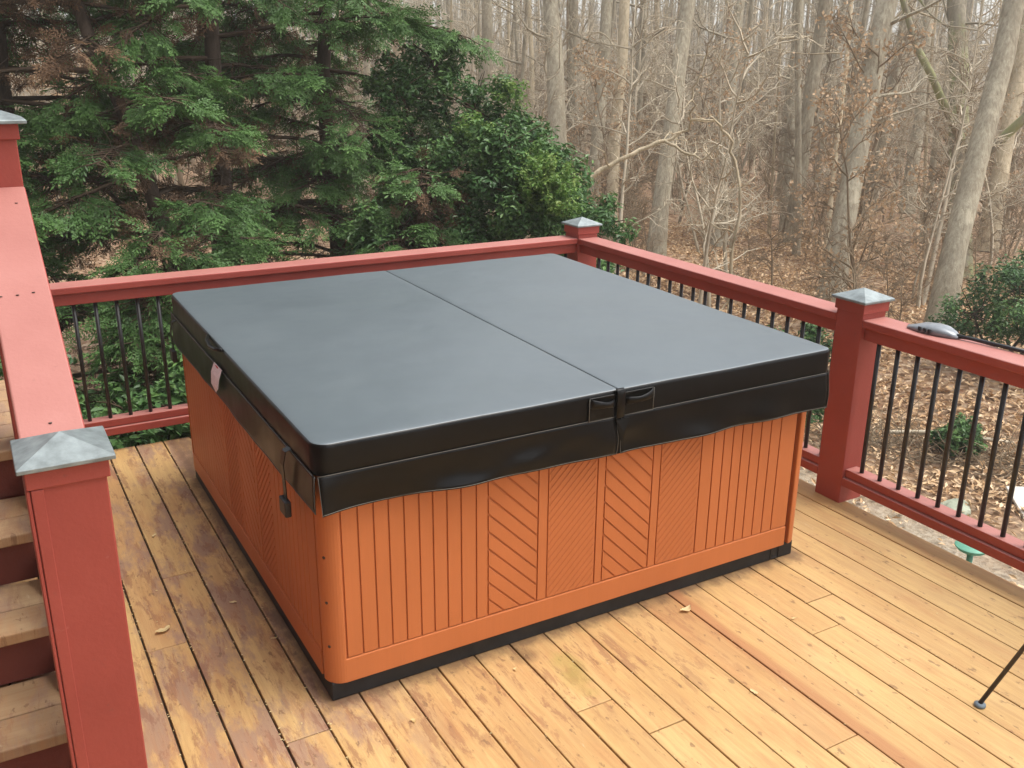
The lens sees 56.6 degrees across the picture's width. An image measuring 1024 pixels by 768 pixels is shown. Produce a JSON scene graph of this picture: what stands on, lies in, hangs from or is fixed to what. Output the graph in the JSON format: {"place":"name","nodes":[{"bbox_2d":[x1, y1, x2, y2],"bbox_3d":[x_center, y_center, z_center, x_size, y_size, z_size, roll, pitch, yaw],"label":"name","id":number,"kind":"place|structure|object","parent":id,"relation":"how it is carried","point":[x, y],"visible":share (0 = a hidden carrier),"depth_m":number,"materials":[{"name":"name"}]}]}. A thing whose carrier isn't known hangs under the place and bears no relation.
{"place":"outdoors","nodes":[
{"label":"outdoors","id":0,"kind":"place"},
{"bbox_2d":[0,76,1023,588],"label":"ground","id":1,"kind":"structure","parent":0,"point":[932,536],"depth_m":11.68,"materials":[{"name":"brown plant"}]},
{"bbox_2d":[0,348,101,412],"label":"shrub","id":2,"kind":"object","parent":1,"relation":"on","point":[81,398],"visible":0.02,"depth_m":6.46,"materials":[{"name":"green plant"}]},
{"bbox_2d":[22,44,106,269],"bbox_3d":[-7.795,-3.978,16.873,1.732,3.930,2.087,-6,20,-18],"label":"sapling","id":3,"kind":"object","parent":1,"relation":"on","point":[63,113],"visible":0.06,"depth_m":16.70,"materials":[{"name":"beige plant"}]},
{"bbox_2d":[0,0,205,406],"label":"evergreen tree","id":4,"kind":"object","parent":1,"relation":"on","point":[8,44],"visible":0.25,"depth_m":7.89,"materials":[{"name":"green plant"}]},
{"bbox_2d":[81,388,189,451],"bbox_3d":[-2.387,0.860,6.214,0.997,1.780,0.934,3,19,8],"label":"shrub","id":5,"kind":"object","parent":1,"relation":"on","point":[154,435],"visible":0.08,"depth_m":5.81,"materials":[{"name":"green plant"}]},
{"bbox_2d":[94,366,185,409],"bbox_3d":[-2.572,0.760,6.825,1.513,1.853,1.083,-10,21,-28],"label":"shrub","id":6,"kind":"object","parent":1,"relation":"on","point":[133,390],"visible":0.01,"depth_m":6.48,"materials":[{"name":"green plant"}]},
{"bbox_2d":[67,199,230,418],"bbox_3d":[-2.456,0.101,6.921,2.387,2.771,2.398,11,21,28],"label":"evergreen tree","id":7,"kind":"object","parent":1,"relation":"on","point":[136,255],"visible":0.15,"depth_m":6.68,"materials":[{"name":"green plant"}]},
{"bbox_2d":[0,0,299,269],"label":"evergreen tree","id":8,"kind":"object","parent":1,"relation":"on","point":[141,164],"visible":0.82,"depth_m":7.27,"materials":[{"name":"green plant"}]},
{"bbox_2d":[126,358,190,445],"bbox_3d":[-2.129,0.724,6.471,1.150,1.891,0.862,-10,21,-28],"label":"shrub","id":9,"kind":"object","parent":1,"relation":"on","point":[174,378],"visible":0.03,"depth_m":6.09,"materials":[{"name":"green plant"}]},
{"bbox_2d":[11,0,392,265],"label":"evergreen tree","id":10,"kind":"object","parent":1,"relation":"on","point":[260,53],"visible":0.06,"depth_m":11.24,"materials":[{"name":"green plant"}]},
{"bbox_2d":[6,0,423,334],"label":"evergreen tree","id":11,"kind":"object","parent":1,"relation":"on","point":[279,14],"visible":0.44,"depth_m":8.04,"materials":[{"name":"green plant"}]},
{"bbox_2d":[126,0,504,263],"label":"evergreen tree","id":12,"kind":"object","parent":1,"relation":"on","point":[327,118],"visible":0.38,"depth_m":8.88,"materials":[{"name":"green plant"}]},
{"bbox_2d":[359,2,373,198],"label":"bare tree","id":13,"kind":"object","parent":1,"relation":"on","point":[366,70],"visible":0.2,"depth_m":19.90,"materials":[{"name":"brown plant"}]},
{"bbox_2d":[343,147,476,254],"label":"evergreen tree","id":14,"kind":"object","parent":1,"relation":"on","point":[410,186],"visible":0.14,"depth_m":8.00,"materials":[{"name":"green plant"}]},
{"bbox_2d":[450,0,492,230],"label":"bare tree","id":15,"kind":"object","parent":1,"relation":"on","point":[487,31],"visible":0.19,"depth_m":21.02,"materials":[{"name":"brown plant"}]},
{"bbox_2d":[333,16,640,273],"bbox_3d":[-0.187,-1.292,9.021,2.729,4.177,2.500,2,19,4],"label":"shrub","id":16,"kind":"object","parent":1,"relation":"on","point":[519,181],"visible":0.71,"depth_m":8.32,"materials":[{"name":"green plant"}]},
{"bbox_2d":[481,0,528,113],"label":"bare tree","id":17,"kind":"object","parent":1,"relation":"on","point":[522,63],"visible":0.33,"depth_m":21.59,"materials":[{"name":"brown plant"}]},
{"bbox_2d":[492,0,519,92],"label":"bare tree","id":18,"kind":"object","parent":1,"relation":"on","point":[515,36],"visible":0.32,"depth_m":25.25,"materials":[{"name":"brown plant"}]},
{"bbox_2d":[0,437,1023,767],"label":"deck","id":19,"kind":"structure","parent":1,"relation":"on","point":[846,669],"depth_m":3.37,"materials":[{"name":"brown wood"}]},
{"bbox_2d":[0,380,24,499],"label":"landing","id":20,"kind":"object","parent":19,"relation":"on","point":[6,433],"depth_m":3.54,"materials":[{"name":"red paint"}]},
{"bbox_2d":[0,110,26,439],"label":"railing post","id":21,"kind":"object","parent":20,"relation":"on","point":[10,172],"visible":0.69,"depth_m":3.08,"materials":[{"name":"red paint"}]},
{"bbox_2d":[0,459,71,767],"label":"staircase","id":22,"kind":"structure","parent":19,"relation":"on","point":[32,730],"depth_m":2.98,"materials":[{"name":"bare weathered wood"},{"name":"dark red paint"}]},
{"bbox_2d":[10,426,147,767],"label":"railing post","id":23,"kind":"object","parent":19,"relation":"on","point":[65,474],"visible":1,"depth_m":2.35,"materials":[{"name":"red paint"}]},
{"bbox_2d":[0,187,84,438],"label":"stair railing","id":24,"kind":"object","parent":23,"relation":"attached to","point":[43,394],"visible":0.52,"depth_m":2.63,"materials":[{"name":"red paint"}]},
{"bbox_2d":[182,354,805,700],"bbox_3d":[-0.192,0.190,4.402,2.133,0.894,2.100,-10,21,-28],"label":"hot tub","id":25,"kind":"object","parent":19,"relation":"on","point":[370,595],"visible":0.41,"depth_m":3.49,"materials":[{"name":"orange plastic"}]},
{"bbox_2d":[170,253,829,517],"bbox_3d":[-0.180,-0.139,4.277,2.252,0.349,2.208,-10,21,-28],"label":"spa cover","id":26,"kind":"object","parent":25,"relation":"on","point":[356,390],"visible":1,"depth_m":3.66,"materials":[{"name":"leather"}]},
{"bbox_2d":[113,454,1020,767],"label":"seed debris","id":27,"kind":"object","parent":19,"relation":"on","point":[315,700],"visible":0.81,"depth_m":3.47,"materials":[{"name":"brown plant"}]},
{"bbox_2d":[561,217,601,267],"bbox_3d":[0.464,-0.502,6.588,0.200,1.309,0.200,-10,21,-28],"label":"railing post","id":28,"kind":"object","parent":19,"relation":"on","point":[580,228],"visible":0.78,"depth_m":6.36,"materials":[{"name":"red paint"}]},
{"bbox_2d":[49,235,577,435],"bbox_3d":[-1.728,-0.220,5.364,4.888,0.834,0.154,-10,21,-28],"label":"railing section","id":29,"kind":"object","parent":28,"relation":"attached to","point":[73,294],"visible":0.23,"depth_m":5.27,"materials":[{"name":"red paint"}]},
{"bbox_2d":[815,288,894,502],"bbox_3d":[1.636,0.052,4.603,0.200,1.059,0.200,-10,21,-28],"label":"railing post","id":30,"kind":"object","parent":19,"relation":"on","point":[850,384],"visible":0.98,"depth_m":4.54,"materials":[{"name":"red paint"}]},
{"bbox_2d":[579,237,836,473],"bbox_3d":[1.048,-0.268,5.579,0.148,0.834,2.210,-10,21,-28],"label":"railing section","id":31,"kind":"object","parent":30,"relation":"attached to","point":[804,309],"visible":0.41,"depth_m":5.17,"materials":[{"name":"red paint"}]},
{"bbox_2d":[841,317,1023,571],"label":"railing section","id":32,"kind":"object","parent":30,"relation":"attached to","point":[1003,366],"visible":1,"depth_m":4.12,"materials":[{"name":"red paint"}]},
{"bbox_2d":[907,322,1023,353],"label":"scraper","id":33,"kind":"object","parent":32,"relation":"on","point":[939,329],"visible":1,"depth_m":4.10,"materials":[{"name":"grey plastic"}]},
{"bbox_2d":[974,644,1023,708],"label":"tripod stand","id":34,"kind":"object","parent":19,"relation":"on","point":[980,704],"visible":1,"depth_m":3.17,"materials":[{"name":"brown metal"}]},
{"bbox_2d":[10,0,1023,248],"bbox_3d":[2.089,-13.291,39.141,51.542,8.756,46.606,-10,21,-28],"label":"distant brush","id":35,"kind":"object","parent":1,"relation":"on","point":[580,30],"visible":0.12,"depth_m":24.18,"materials":[{"name":"plant"}]},
{"bbox_2d":[10,0,1023,142],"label":"woods","id":36,"kind":"object","parent":1,"relation":"on","point":[789,7],"visible":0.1,"depth_m":65.31,"materials":[{"name":"plant"}]},
{"bbox_2d":[493,34,547,139],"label":"sapling","id":37,"kind":"object","parent":1,"relation":"on","point":[510,64],"visible":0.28,"depth_m":22.67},
{"bbox_2d":[483,0,568,186],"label":"bare tree","id":38,"kind":"object","parent":1,"relation":"on","point":[556,112],"visible":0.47,"depth_m":18.87,"materials":[{"name":"brown plant"}]},
{"bbox_2d":[481,0,579,177],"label":"bare tree","id":39,"kind":"object","parent":1,"relation":"on","point":[572,5],"visible":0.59,"depth_m":22.78,"materials":[{"name":"grey plant"}]},
{"bbox_2d":[528,0,538,142],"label":"bare tree","id":40,"kind":"object","parent":1,"relation":"on","point":[531,52],"visible":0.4,"depth_m":23.92,"materials":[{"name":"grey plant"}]},
{"bbox_2d":[505,0,612,234],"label":"bare tree","id":41,"kind":"object","parent":1,"relation":"on","point":[606,17],"visible":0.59,"depth_m":20.85,"materials":[{"name":"brown plant"}]},
{"bbox_2d":[563,0,629,265],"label":"bare tree","id":42,"kind":"object","parent":1,"relation":"on","point":[623,27],"visible":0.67,"depth_m":17.98,"materials":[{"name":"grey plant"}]},
{"bbox_2d":[573,129,635,206],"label":"sapling","id":43,"kind":"object","parent":1,"relation":"on","point":[601,158],"visible":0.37,"depth_m":17.40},
{"bbox_2d":[567,36,658,239],"bbox_3d":[1.827,-4.367,18.041,2.247,4.231,1.864,-8,21,-24],"label":"sapling","id":44,"kind":"object","parent":1,"relation":"on","point":[595,75],"visible":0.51,"depth_m":17.67,"materials":[{"name":"beige plant"}]},
{"bbox_2d":[592,95,659,221],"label":"sapling","id":45,"kind":"object","parent":1,"relation":"on","point":[624,107],"visible":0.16,"depth_m":21.77,"materials":[{"name":"beige plant"}]},
{"bbox_2d":[565,0,691,272],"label":"sapling","id":46,"kind":"object","parent":1,"relation":"on","point":[630,83],"visible":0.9,"depth_m":13.57,"materials":[{"name":"plant"}]},
{"bbox_2d":[579,0,677,180],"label":"bare tree","id":47,"kind":"object","parent":1,"relation":"on","point":[657,21],"visible":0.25,"depth_m":31.28,"materials":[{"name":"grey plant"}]},
{"bbox_2d":[616,0,642,198],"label":"bare tree","id":48,"kind":"object","parent":1,"relation":"on","point":[636,66],"visible":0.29,"depth_m":25.36,"materials":[{"name":"grey plant"}]},
{"bbox_2d":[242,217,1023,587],"bbox_3d":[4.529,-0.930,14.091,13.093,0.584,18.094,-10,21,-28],"label":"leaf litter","id":49,"kind":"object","parent":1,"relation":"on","point":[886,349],"visible":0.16,"depth_m":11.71,"materials":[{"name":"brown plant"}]},
{"bbox_2d":[1005,486,1023,518],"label":"scrap board","id":50,"kind":"object","parent":49,"relation":"on","point":[1018,498],"visible":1,"depth_m":8.33,"materials":[{"name":"white wood"}]},
{"bbox_2d":[618,125,658,225],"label":"sapling","id":51,"kind":"object","parent":1,"relation":"on","point":[638,143],"visible":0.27,"depth_m":20.84,"materials":[{"name":"beige plant"}]},
{"bbox_2d":[609,8,688,183],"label":"sapling","id":52,"kind":"object","parent":1,"relation":"on","point":[634,65],"visible":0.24,"depth_m":27.90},
{"bbox_2d":[591,0,707,225],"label":"bare tree","id":53,"kind":"object","parent":1,"relation":"on","point":[640,100],"visible":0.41,"depth_m":21.84,"materials":[{"name":"brown plant"}]},
{"bbox_2d":[619,87,679,191],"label":"sapling","id":54,"kind":"object","parent":1,"relation":"on","point":[643,102],"visible":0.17,"depth_m":24.21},
{"bbox_2d":[622,27,706,252],"bbox_3d":[3.131,-4.840,19.364,2.176,4.537,1.491,-12,22,-32],"label":"sapling","id":55,"kind":"object","parent":1,"relation":"on","point":[685,201],"visible":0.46,"depth_m":19.20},
{"bbox_2d":[580,20,755,312],"bbox_3d":[1.698,-1.954,11.002,2.110,4.189,1.274,-10,21,-28],"label":"bent branch","id":56,"kind":"object","parent":1,"relation":"on","point":[598,171],"visible":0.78,"depth_m":10.96,"materials":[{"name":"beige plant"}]},
{"bbox_2d":[642,0,695,277],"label":"bare tree","id":57,"kind":"object","parent":1,"relation":"on","point":[686,11],"visible":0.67,"depth_m":16.86,"materials":[{"name":"grey plant"}]},
{"bbox_2d":[610,34,757,306],"bbox_3d":[2.472,-2.938,13.877,1.702,4.095,2.248,-4,19,-14],"label":"sapling","id":58,"kind":"object","parent":1,"relation":"on","point":[675,77],"visible":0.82,"depth_m":14.00,"materials":[{"name":"plant"}]},
{"bbox_2d":[349,120,1023,338],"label":"brush","id":59,"kind":"object","parent":1,"relation":"on","point":[641,210],"visible":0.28,"depth_m":16.05,"materials":[{"name":"plant"}]},
{"bbox_2d":[661,0,752,246],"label":"bare tree","id":60,"kind":"object","parent":1,"relation":"on","point":[733,65],"visible":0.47,"depth_m":20.93,"materials":[{"name":"grey plant"}]},
{"bbox_2d":[675,3,759,205],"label":"sapling","id":61,"kind":"object","parent":1,"relation":"on","point":[716,90],"visible":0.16,"depth_m":25.24,"materials":[{"name":"beige plant"}]},
{"bbox_2d":[696,79,764,244],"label":"sapling","id":62,"kind":"object","parent":1,"relation":"on","point":[724,115],"visible":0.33,"depth_m":20.45,"materials":[{"name":"beige plant"}]},
{"bbox_2d":[655,0,809,299],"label":"sapling","id":63,"kind":"object","parent":1,"relation":"on","point":[729,67],"visible":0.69,"depth_m":14.74,"materials":[{"name":"beige plant"}]},
{"bbox_2d":[678,33,791,274],"bbox_3d":[3.642,-3.712,16.206,1.871,4.271,1.793,16,24,38],"label":"sapling","id":64,"kind":"object","parent":1,"relation":"on","point":[728,128],"visible":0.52,"depth_m":16.07,"materials":[{"name":"beige plant"}]},
{"bbox_2d":[728,0,753,212],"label":"bare tree","id":65,"kind":"object","parent":1,"relation":"on","point":[750,7],"visible":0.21,"depth_m":24.85,"materials":[{"name":"grey plant"}]},
{"bbox_2d":[660,0,830,303],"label":"sapling","id":66,"kind":"object","parent":1,"relation":"on","point":[714,211],"visible":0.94,"depth_m":11.79,"materials":[{"name":"plant"}]},
{"bbox_2d":[757,51,790,205],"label":"bare tree","id":67,"kind":"object","parent":1,"relation":"on","point":[780,157],"visible":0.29,"depth_m":27.73,"materials":[{"name":"grey plant"}]},
{"bbox_2d":[749,0,803,230],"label":"bare tree","id":68,"kind":"object","parent":1,"relation":"on","point":[786,162],"visible":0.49,"depth_m":22.93,"materials":[{"name":"grey plant"}]},
{"bbox_2d":[745,0,811,165],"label":"bare tree","id":69,"kind":"object","parent":1,"relation":"on","point":[762,42],"visible":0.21,"depth_m":38.30,"materials":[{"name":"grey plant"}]},
{"bbox_2d":[734,0,847,234],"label":"bare tree","id":70,"kind":"object","parent":1,"relation":"on","point":[777,102],"visible":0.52,"depth_m":21.11,"materials":[{"name":"grey plant"}]},
{"bbox_2d":[792,0,801,254],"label":"bare tree","id":71,"kind":"object","parent":1,"relation":"on","point":[798,166],"visible":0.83,"depth_m":19.27,"materials":[{"name":"grey plant"}]},
{"bbox_2d":[767,322,833,426],"bbox_3d":[2.708,0.046,9.526,1.456,1.386,1.386,-10,21,-28],"label":"shrub","id":72,"kind":"object","parent":1,"relation":"on","point":[810,333],"visible":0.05,"depth_m":9.53,"materials":[{"name":"green plant"}]},
{"bbox_2d":[755,19,848,206],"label":"sapling","id":73,"kind":"object","parent":1,"relation":"on","point":[825,60],"visible":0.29,"depth_m":21.60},
{"bbox_2d":[760,1,860,235],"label":"sapling","id":74,"kind":"object","parent":1,"relation":"on","point":[837,86],"visible":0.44,"depth_m":20.74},
{"bbox_2d":[783,0,842,243],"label":"bare tree","id":75,"kind":"object","parent":1,"relation":"on","point":[812,78],"visible":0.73,"depth_m":20.14,"materials":[{"name":"grey plant"}]},
{"bbox_2d":[786,104,877,265],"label":"sapling","id":76,"kind":"object","parent":1,"relation":"on","point":[838,170],"visible":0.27,"depth_m":18.77,"materials":[{"name":"beige plant"}]},
{"bbox_2d":[760,0,912,266],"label":"bare tree","id":77,"kind":"object","parent":1,"relation":"on","point":[837,135],"visible":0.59,"depth_m":17.98,"materials":[{"name":"grey plant"}]},
{"bbox_2d":[815,0,859,205],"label":"bare tree","id":78,"kind":"object","parent":1,"relation":"on","point":[831,62],"visible":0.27,"depth_m":26.78,"materials":[{"name":"grey plant"}]},
{"bbox_2d":[811,0,864,182],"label":"bare tree","id":79,"kind":"object","parent":1,"relation":"on","point":[836,44],"visible":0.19,"depth_m":32.84,"materials":[{"name":"grey plant"}]},
{"bbox_2d":[800,195,882,335],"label":"sapling","id":80,"kind":"object","parent":1,"relation":"on","point":[857,239],"visible":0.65,"depth_m":11.41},
{"bbox_2d":[832,0,869,213],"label":"bare tree","id":81,"kind":"object","parent":1,"relation":"on","point":[865,13],"visible":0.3,"depth_m":23.75,"materials":[{"name":"grey plant"}]},
{"bbox_2d":[773,60,937,300],"bbox_3d":[4.602,-2.402,12.653,1.922,3.618,1.594,8,20,20],"label":"sapling","id":82,"kind":"object","parent":1,"relation":"on","point":[823,260],"visible":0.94,"depth_m":12.54,"materials":[{"name":"beige plant"}]},
{"bbox_2d":[782,0,934,278],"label":"sapling","id":83,"kind":"object","parent":1,"relation":"on","point":[911,38],"visible":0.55,"depth_m":14.19,"materials":[{"name":"beige plant"}]},
{"bbox_2d":[835,71,917,213],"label":"sapling","id":84,"kind":"object","parent":1,"relation":"on","point":[875,151],"visible":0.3,"depth_m":20.26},
{"bbox_2d":[815,0,980,302],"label":"bare tree","id":85,"kind":"object","parent":1,"relation":"on","point":[884,14],"visible":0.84,"depth_m":13.89,"materials":[{"name":"grey plant"}]},
{"bbox_2d":[870,70,948,216],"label":"sapling","id":86,"kind":"object","parent":1,"relation":"on","point":[898,138],"visible":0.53,"depth_m":23.68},
{"bbox_2d":[803,388,1023,488],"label":"dead brush","id":87,"kind":"object","parent":1,"relation":"on","point":[931,459],"visible":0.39,"depth_m":9.37,"materials":[{"name":"plant"}]},
{"bbox_2d":[880,0,968,228],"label":"bare tree","id":88,"kind":"object","parent":1,"relation":"on","point":[926,150],"visible":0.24,"depth_m":21.82,"materials":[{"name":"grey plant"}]},
{"bbox_2d":[869,0,980,213],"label":"bare tree","id":89,"kind":"object","parent":1,"relation":"on","point":[919,130],"visible":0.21,"depth_m":25.86,"materials":[{"name":"grey plant"}]},
{"bbox_2d":[862,0,990,214],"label":"bare tree","id":90,"kind":"object","parent":1,"relation":"on","point":[891,79],"visible":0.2,"depth_m":24.81,"materials":[{"name":"grey plant"}]},
{"bbox_2d":[920,48,948,238],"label":"bare tree","id":91,"kind":"object","parent":1,"relation":"on","point":[945,92],"visible":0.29,"depth_m":21.14,"materials":[{"name":"grey plant"}]},
{"bbox_2d":[887,139,994,299],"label":"sapling","id":92,"kind":"object","parent":1,"relation":"on","point":[915,280],"visible":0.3,"depth_m":15.74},
{"bbox_2d":[862,22,1023,307],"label":"sapling","id":93,"kind":"object","parent":1,"relation":"on","point":[935,222],"visible":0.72,"depth_m":14.65,"materials":[{"name":"plant"}]},
{"bbox_2d":[869,22,1019,259],"bbox_3d":[7.627,-4.042,16.793,2.439,4.500,1.740,5,19,13],"label":"sapling","id":94,"kind":"object","parent":1,"relation":"on","point":[958,112],"visible":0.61,"depth_m":16.76,"materials":[{"name":"plant"}]},
{"bbox_2d":[913,111,983,250],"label":"sapling","id":95,"kind":"object","parent":1,"relation":"on","point":[947,208],"visible":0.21,"depth_m":18.43,"materials":[{"name":"beige plant"}]},
{"bbox_2d":[940,498,970,514],"bbox_3d":[3.831,1.098,8.282,0.409,0.140,0.240,-6,20,-18],"label":"rock","id":96,"kind":"object","parent":1,"relation":"on","point":[953,503],"visible":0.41,"depth_m":8.26,"materials":[{"name":"grey stone"}]},
{"bbox_2d":[889,0,1023,304],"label":"sapling","id":97,"kind":"object","parent":1,"relation":"on","point":[938,235],"visible":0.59,"depth_m":15.32,"materials":[{"name":"plant"}]},
{"bbox_2d":[892,0,1023,252],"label":"bare tree","id":98,"kind":"object","parent":1,"relation":"on","point":[1003,158],"visible":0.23,"depth_m":19.89,"materials":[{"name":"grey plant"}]},
{"bbox_2d":[929,412,987,460],"bbox_3d":[4.413,0.589,9.385,0.563,0.538,0.478,-5,20,-17],"label":"shrub","id":99,"kind":"object","parent":1,"relation":"on","point":[960,434],"visible":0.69,"depth_m":9.28,"materials":[{"name":"green plant"}]},
{"bbox_2d":[900,0,1023,277],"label":"bare tree","id":100,"kind":"object","parent":1,"relation":"on","point":[956,14],"visible":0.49,"depth_m":17.83,"materials":[{"name":"grey plant"}]},
{"bbox_2d":[954,540,984,562],"bbox_3d":[3.329,1.369,6.899,0.295,0.420,0.282,-10,21,-28],"label":"garden table","id":101,"kind":"object","parent":1,"relation":"on","point":[970,552],"visible":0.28,"depth_m":6.81,"materials":[{"name":"green paint"}]},
{"bbox_2d":[923,0,1023,326],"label":"bare tree","id":102,"kind":"object","parent":1,"relation":"on","point":[949,274],"visible":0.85,"depth_m":12.92,"materials":[{"name":"grey plant"}]},
{"bbox_2d":[926,244,1023,354],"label":"shrub","id":103,"kind":"object","parent":1,"relation":"on","point":[1011,277],"visible":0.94,"depth_m":11.18,"materials":[{"name":"green plant"}]},
{"bbox_2d":[927,29,1023,272],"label":"sapling","id":104,"kind":"object","parent":1,"relation":"on","point":[992,233],"visible":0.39,"depth_m":17.57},
{"bbox_2d":[982,90,1023,253],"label":"sapling","id":105,"kind":"object","parent":1,"relation":"on","point":[1017,242],"visible":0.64,"depth_m":19.22,"materials":[{"name":"beige plant"}]},
{"bbox_2d":[29,0,1002,80],"label":"sky","id":106,"kind":"structure","parent":0,"point":[580,3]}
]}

